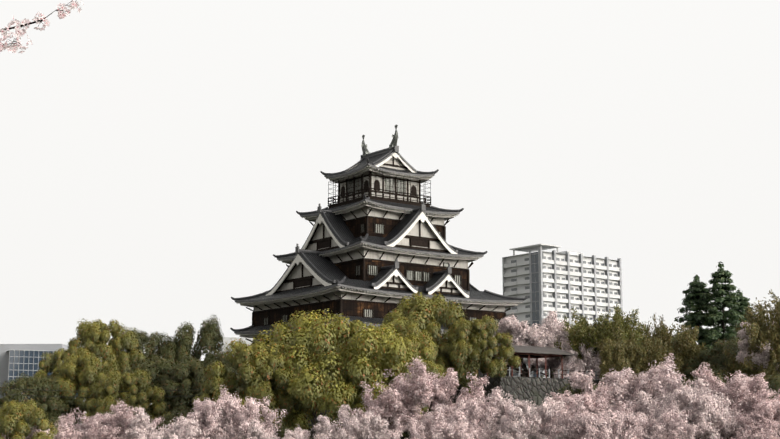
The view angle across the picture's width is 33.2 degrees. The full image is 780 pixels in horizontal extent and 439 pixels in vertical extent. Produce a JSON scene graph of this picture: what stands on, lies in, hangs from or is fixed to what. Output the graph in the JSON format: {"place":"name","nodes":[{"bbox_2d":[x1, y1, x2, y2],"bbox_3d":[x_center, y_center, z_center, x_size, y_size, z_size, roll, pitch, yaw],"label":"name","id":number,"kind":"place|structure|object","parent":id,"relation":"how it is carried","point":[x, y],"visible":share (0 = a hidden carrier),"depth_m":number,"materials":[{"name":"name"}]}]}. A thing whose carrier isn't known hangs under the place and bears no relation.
{"place":"outdoors","nodes":[
{"label":"outdoors","id":0,"kind":"place"},
{"bbox_2d":[0,0,83,53],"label":"cherry blossoms","id":1,"kind":"object","parent":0,"point":[61,15],"depth_m":6.36,"materials":[{"name":"pink plant"}]},
{"bbox_2d":[5,19,42,29],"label":"cherry boughs","id":2,"kind":"object","parent":1,"relation":"attached to","point":[26,24],"visible":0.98,"depth_m":6.35,"materials":[{"name":"brown wood"}]},
{"bbox_2d":[100,327,193,387],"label":"camphor tree","id":3,"kind":"object","parent":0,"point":[151,345],"visible":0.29,"depth_m":149.57,"materials":[{"name":"green plant"}]},
{"bbox_2d":[0,0,779,426],"label":"sky","id":4,"kind":"structure","parent":0,"point":[157,157],"materials":[{"name":"white"}]},
{"bbox_2d":[551,334,602,379],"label":"cherry tree","id":5,"kind":"object","parent":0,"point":[574,363],"visible":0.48,"depth_m":145.85,"materials":[{"name":"pink plant"}]},
{"bbox_2d":[649,327,705,359],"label":"camphor tree","id":6,"kind":"object","parent":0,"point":[673,338],"visible":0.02,"depth_m":156.26,"materials":[{"name":"green plant"}]},
{"bbox_2d":[735,321,779,372],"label":"cherry tree","id":7,"kind":"object","parent":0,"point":[743,353],"visible":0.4,"depth_m":137.26,"materials":[{"name":"pink plant"}]},
{"bbox_3d":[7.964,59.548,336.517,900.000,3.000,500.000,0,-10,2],"label":"bailey ground","id":8,"kind":"structure","parent":0,"visible":0},
{"bbox_2d":[0,399,58,438],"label":"camphor tree","id":9,"kind":"object","parent":8,"relation":"on","point":[12,422],"visible":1,"depth_m":94.07,"materials":[{"name":"green plant"}]},
{"bbox_2d":[0,344,79,423],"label":"glass office","id":10,"kind":"structure","parent":8,"relation":"on","point":[16,360],"depth_m":264.26,"materials":[{"name":"blue"}]},
{"bbox_2d":[0,372,83,430],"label":"camphor tree","id":11,"kind":"object","parent":8,"relation":"on","point":[57,406],"visible":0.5,"depth_m":121.93,"materials":[{"name":"green plant"}]},
{"bbox_2d":[33,345,95,399],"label":"camphor tree","id":12,"kind":"object","parent":8,"relation":"on","point":[50,365],"visible":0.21,"depth_m":139.54,"materials":[{"name":"green plant"}]},
{"bbox_2d":[47,352,121,417],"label":"camphor tree","id":13,"kind":"object","parent":8,"relation":"on","point":[80,370],"visible":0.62,"depth_m":124.41,"materials":[{"name":"green plant"}]},
{"bbox_2d":[63,318,145,385],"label":"camphor tree","id":14,"kind":"object","parent":8,"relation":"on","point":[94,336],"visible":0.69,"depth_m":143.69,"materials":[{"name":"green plant"}]},
{"bbox_2d":[55,399,164,438],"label":"cherry tree","id":15,"kind":"object","parent":8,"relation":"on","point":[102,426],"visible":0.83,"depth_m":98.93,"materials":[{"name":"pink plant"}]},
{"bbox_2d":[80,368,170,431],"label":"camphor tree","id":16,"kind":"object","parent":8,"relation":"on","point":[114,384],"visible":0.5,"depth_m":119.24,"materials":[{"name":"green plant"}]},
{"bbox_2d":[128,354,197,417],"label":"camphor tree","id":17,"kind":"object","parent":8,"relation":"on","point":[158,365],"visible":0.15,"depth_m":126.19,"materials":[{"name":"green plant"}]},
{"bbox_2d":[6,385,325,397],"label":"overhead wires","id":18,"kind":"object","parent":8,"relation":"on","point":[105,391],"visible":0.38,"depth_m":119.36,"materials":[{"name":"black"}]},
{"bbox_2d":[81,337,252,419],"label":"city blocks","id":19,"kind":"structure","parent":8,"relation":"on","point":[227,339],"depth_m":321.15,"materials":[{"name":"white concrete"}]},
{"bbox_2d":[160,314,224,402],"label":"tree","id":20,"kind":"object","parent":8,"relation":"on","point":[211,339],"visible":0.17,"depth_m":147.98,"materials":[{"name":"green plant"}]},
{"bbox_2d":[161,354,242,417],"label":"camphor tree","id":21,"kind":"object","parent":8,"relation":"on","point":[195,367],"visible":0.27,"depth_m":123.83,"materials":[{"name":"green plant"}]},
{"bbox_2d":[201,350,247,377],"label":"camphor tree","id":22,"kind":"object","parent":8,"relation":"on","point":[220,357],"visible":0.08,"depth_m":138.31,"materials":[{"name":"green plant"}]},
{"bbox_2d":[186,384,287,438],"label":"cherry tree","id":23,"kind":"object","parent":8,"relation":"on","point":[227,416],"visible":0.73,"depth_m":101.35,"materials":[{"name":"pink plant"}]},
{"bbox_2d":[192,338,305,423],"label":"camphor tree","id":24,"kind":"object","parent":8,"relation":"on","point":[241,356],"visible":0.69,"depth_m":108.83,"materials":[{"name":"green plant"}]},
{"bbox_2d":[241,308,428,437],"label":"camphor tree","id":25,"kind":"object","parent":8,"relation":"on","point":[310,342],"visible":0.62,"depth_m":110.75,"materials":[{"name":"green plant"}]},
{"bbox_2d":[311,404,392,438],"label":"cherry tree","id":26,"kind":"object","parent":8,"relation":"on","point":[370,427],"visible":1,"depth_m":97.18,"materials":[{"name":"pink plant"}]},
{"bbox_2d":[338,315,446,395],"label":"camphor tree","id":27,"kind":"object","parent":8,"relation":"on","point":[411,335],"visible":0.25,"depth_m":117.74,"materials":[{"name":"green plant"}]},
{"bbox_2d":[350,356,491,438],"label":"cherry tree","id":28,"kind":"object","parent":8,"relation":"on","point":[422,386],"visible":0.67,"depth_m":101.37,"materials":[{"name":"pink plant"}]},
{"bbox_2d":[374,291,480,405],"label":"camphor tree","id":29,"kind":"object","parent":8,"relation":"on","point":[432,314],"visible":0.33,"depth_m":127.60,"materials":[{"name":"green plant"}]},
{"bbox_2d":[403,402,453,438],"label":"understorey tree","id":30,"kind":"object","parent":8,"relation":"on","point":[423,414],"visible":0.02,"depth_m":110.56,"materials":[{"name":"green plant"}]},
{"bbox_2d":[281,362,605,438],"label":"stone base wall","id":31,"kind":"structure","parent":8,"relation":"on","point":[537,390],"depth_m":133.69,"materials":[{"name":"grey stone"}]},
{"bbox_2d":[230,125,527,368],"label":"castle keep","id":32,"kind":"structure","parent":31,"relation":"on","point":[376,248],"depth_m":148.87,"materials":[{"name":"tile"}]},
{"bbox_2d":[492,309,576,377],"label":"cherry tree","id":33,"kind":"object","parent":31,"relation":"on","point":[548,331],"visible":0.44,"depth_m":147.92,"materials":[{"name":"pink plant"}]},
{"bbox_2d":[483,344,689,381],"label":"pavilion","id":34,"kind":"structure","parent":31,"relation":"on","point":[529,352],"depth_m":137.41,"materials":[{"name":"red"}]},
{"bbox_2d":[435,314,520,394],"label":"camphor tree","id":35,"kind":"object","parent":8,"relation":"on","point":[471,330],"visible":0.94,"depth_m":124.72,"materials":[{"name":"green plant"}]},
{"bbox_2d":[427,386,530,438],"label":"cherry tree","id":36,"kind":"object","parent":8,"relation":"on","point":[473,414],"visible":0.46,"depth_m":95.66,"materials":[{"name":"pink plant"}]},
{"bbox_2d":[482,389,570,438],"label":"cherry tree","id":37,"kind":"object","parent":8,"relation":"on","point":[514,429],"visible":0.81,"depth_m":94.10,"materials":[{"name":"pink plant"}]},
{"bbox_2d":[502,244,622,377],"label":"apartment tower","id":38,"kind":"structure","parent":8,"relation":"on","point":[560,283],"depth_m":433.12,"materials":[{"name":"white concrete"}]},
{"bbox_2d":[544,378,600,401],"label":"understorey tree","id":39,"kind":"object","parent":8,"relation":"on","point":[579,391],"visible":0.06,"depth_m":115.64,"materials":[{"name":"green plant"}]},
{"bbox_2d":[529,381,636,437],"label":"cherry tree","id":40,"kind":"object","parent":8,"relation":"on","point":[592,403],"visible":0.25,"depth_m":98.17,"materials":[{"name":"pink plant"}]},
{"bbox_2d":[552,303,649,376],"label":"zelkova tree","id":41,"kind":"object","parent":8,"relation":"on","point":[579,331],"visible":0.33,"depth_m":145.80,"materials":[{"name":"green plant"}]},
{"bbox_2d":[566,353,693,416],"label":"cherry tree","id":42,"kind":"object","parent":8,"relation":"on","point":[624,386],"visible":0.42,"depth_m":106.05,"materials":[{"name":"pink plant"}]},
{"bbox_2d":[596,321,683,383],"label":"zelkova tree","id":43,"kind":"object","parent":8,"relation":"on","point":[638,360],"visible":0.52,"depth_m":137.31,"materials":[{"name":"green plant"}]},
{"bbox_2d":[629,314,706,378],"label":"zelkova tree","id":44,"kind":"object","parent":8,"relation":"on","point":[686,345],"visible":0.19,"depth_m":151.07,"materials":[{"name":"green plant"}]},
{"bbox_2d":[635,377,746,438],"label":"cherry tree","id":45,"kind":"object","parent":8,"relation":"on","point":[710,416],"visible":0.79,"depth_m":94.02,"materials":[{"name":"pink plant"}]},
{"bbox_2d":[674,275,721,357],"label":"conifer tree","id":46,"kind":"object","parent":8,"relation":"on","point":[697,292],"visible":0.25,"depth_m":165.19,"materials":[{"name":"green plant"}]},
{"bbox_2d":[681,369,734,438],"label":"understorey tree","id":47,"kind":"object","parent":8,"relation":"on","point":[721,379],"visible":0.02,"depth_m":116.34,"materials":[{"name":"pink plant"}]},
{"bbox_2d":[681,336,749,383],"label":"camphor tree","id":48,"kind":"object","parent":8,"relation":"on","point":[714,362],"visible":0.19,"depth_m":147.82,"materials":[{"name":"green plant"}]},
{"bbox_2d":[696,261,747,366],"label":"conifer tree","id":49,"kind":"object","parent":8,"relation":"on","point":[717,313],"visible":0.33,"depth_m":161.88,"materials":[{"name":"green plant"}]},
{"bbox_2d":[689,362,779,438],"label":"cherry tree","id":50,"kind":"object","parent":8,"relation":"on","point":[744,392],"visible":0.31,"depth_m":100.51,"materials":[{"name":"pink plant"}]},
{"bbox_2d":[727,290,752,333],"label":"conifer tree","id":51,"kind":"object","parent":8,"relation":"on","point":[742,301],"visible":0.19,"depth_m":167.37,"materials":[{"name":"green plant"}]},
{"bbox_2d":[715,340,778,384],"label":"camphor tree","id":52,"kind":"object","parent":8,"relation":"on","point":[735,350],"visible":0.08,"depth_m":142.80,"materials":[{"name":"green plant"}]},
{"bbox_2d":[718,289,779,388],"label":"zelkova tree","id":53,"kind":"object","parent":8,"relation":"on","point":[760,322],"visible":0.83,"depth_m":135.04,"materials":[{"name":"green plant"}]},
{"bbox_2d":[720,396,779,438],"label":"cherry tree","id":54,"kind":"object","parent":8,"relation":"on","point":[766,416],"visible":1,"depth_m":92.54,"materials":[{"name":"pink plant"}]},
{"bbox_2d":[765,372,779,399],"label":"understorey tree","id":55,"kind":"object","parent":8,"relation":"on","point":[774,382],"visible":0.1,"depth_m":114.82,"materials":[{"name":"green plant"}]},
{"label":"ground","id":56,"kind":"structure","parent":0,"visible":0},
{"bbox_2d":[2,423,81,438],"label":"cherry tree","id":57,"kind":"object","parent":56,"relation":"on","point":[71,434],"visible":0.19,"depth_m":96.13,"materials":[{"name":"pink plant"}]},
{"bbox_2d":[27,415,61,438],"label":"understorey tree","id":58,"kind":"object","parent":56,"relation":"on","point":[53,421],"visible":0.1,"depth_m":112.28,"materials":[{"name":"green plant"}]},
{"bbox_2d":[73,404,163,432],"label":"understorey tree","id":59,"kind":"object","parent":56,"relation":"on","point":[133,414],"visible":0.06,"depth_m":114.88,"materials":[{"name":"green plant"}]},
{"bbox_2d":[119,406,203,438],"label":"cherry tree","id":60,"kind":"object","parent":56,"relation":"on","point":[143,428],"visible":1,"depth_m":97.00,"materials":[{"name":"pink plant"}]},
{"bbox_2d":[156,403,218,430],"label":"understorey tree","id":61,"kind":"object","parent":56,"relation":"on","point":[180,412],"visible":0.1,"depth_m":112.22,"materials":[{"name":"green plant"}]},
{"bbox_2d":[247,418,310,438],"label":"cherry tree","id":62,"kind":"object","parent":56,"relation":"on","point":[256,431],"visible":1,"depth_m":96.66,"materials":[{"name":"pink plant"}]},
{"bbox_2d":[266,419,310,438],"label":"understorey tree","id":63,"kind":"object","parent":56,"relation":"on","point":[283,429],"visible":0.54,"depth_m":106.20,"materials":[{"name":"green plant"}]},
{"bbox_2d":[309,410,346,438],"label":"understorey tree","id":64,"kind":"object","parent":56,"relation":"on","point":[337,426],"visible":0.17,"depth_m":107.30,"materials":[{"name":"green plant"}]},
{"bbox_2d":[381,405,473,438],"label":"cherry tree","id":65,"kind":"object","parent":56,"relation":"on","point":[436,428],"visible":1,"depth_m":91.85,"materials":[{"name":"pink plant"}]},
{"bbox_2d":[539,394,645,438],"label":"cherry tree","id":66,"kind":"object","parent":56,"relation":"on","point":[588,427],"visible":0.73,"depth_m":92.35,"materials":[{"name":"pink plant"}]},
{"bbox_2d":[601,399,703,438],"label":"cherry tree","id":67,"kind":"object","parent":56,"relation":"on","point":[667,427],"visible":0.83,"depth_m":91.08,"materials":[{"name":"pink plant"}]},
{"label":"camphor tree","id":68,"kind":"object","parent":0,"visible":0},
{"bbox_2d":[540,315,598,377],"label":"zelkova tree","id":69,"kind":"object","parent":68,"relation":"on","point":[565,318],"depth_m":159.28,"materials":[{"name":"green plant"}]}
]}

